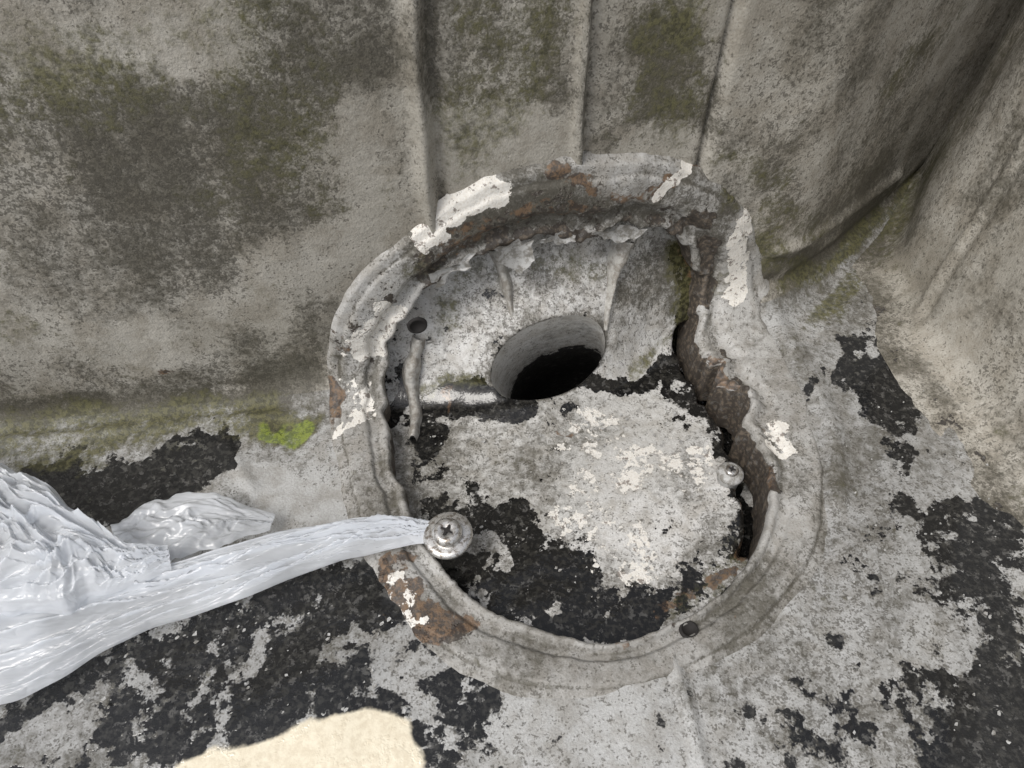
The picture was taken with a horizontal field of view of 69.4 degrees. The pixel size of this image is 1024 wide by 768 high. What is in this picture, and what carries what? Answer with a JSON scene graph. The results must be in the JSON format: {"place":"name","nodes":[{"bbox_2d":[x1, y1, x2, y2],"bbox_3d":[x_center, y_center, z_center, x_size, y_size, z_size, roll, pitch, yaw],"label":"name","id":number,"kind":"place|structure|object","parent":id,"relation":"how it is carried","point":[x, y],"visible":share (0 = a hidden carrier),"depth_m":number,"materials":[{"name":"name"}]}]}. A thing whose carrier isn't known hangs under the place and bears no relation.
{"place":"outdoors","nodes":[
{"label":"outdoors","id":0,"kind":"place"},
{"bbox_2d":[0,198,1023,767],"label":"floor","id":1,"kind":"structure","parent":0,"point":[788,682],"depth_m":1.01,"materials":[{"name":"paint"}]},
{"bbox_2d":[0,462,428,704],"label":"plastic bag","id":2,"kind":"object","parent":1,"relation":"on","point":[78,588],"visible":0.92,"depth_m":1.00,"materials":[{"name":"white plastic"}]},
{"bbox_2d":[0,0,1016,422],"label":"wall","id":3,"kind":"structure","parent":1,"relation":"on","point":[212,200],"depth_m":1.04,"materials":[{"name":"paint"}]},
{"bbox_2d":[385,221,752,643],"bbox_3d":[0.098,0.135,1.282,0.916,0.876,1.157,0,49,0],"label":"recess","id":4,"kind":"object","parent":1,"relation":"in","point":[450,369],"visible":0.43,"depth_m":1.28,"materials":[{"name":"paint"}]},
{"bbox_2d":[78,390,1010,744],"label":"paint flakes","id":5,"kind":"object","parent":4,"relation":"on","point":[560,570],"visible":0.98,"depth_m":1.03,"materials":[{"name":"grey paint"}]},
{"bbox_2d":[327,151,827,698],"bbox_3d":[0.161,0.024,1.103,0.878,0.494,0.742,-12,50,-10],"label":"mounting flange","id":6,"kind":"object","parent":4,"relation":"attached to","point":[739,375],"visible":0.96,"depth_m":1.16,"materials":[{"name":"paint"}]},
{"bbox_2d":[423,512,472,559],"bbox_3d":[-0.094,0.232,1.098,0.074,0.070,0.074,0,49,0],"label":"bolt","id":7,"kind":"object","parent":6,"relation":"attached to","point":[447,535],"visible":1,"depth_m":1.07,"materials":[{"name":"metal"}]},
{"bbox_2d":[716,462,743,489],"bbox_3d":[0.363,0.159,1.240,0.045,0.061,0.045,0,49,0],"label":"screw","id":8,"kind":"object","parent":4,"relation":"attached to","point":[730,474],"visible":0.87,"depth_m":1.22,"materials":[{"name":"grey paint"}]},
{"bbox_2d":[851,0,1023,525],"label":"side wall","id":9,"kind":"structure","parent":1,"relation":"on","point":[938,265],"depth_m":1.29,"materials":[{"name":"paint"}]}
]}

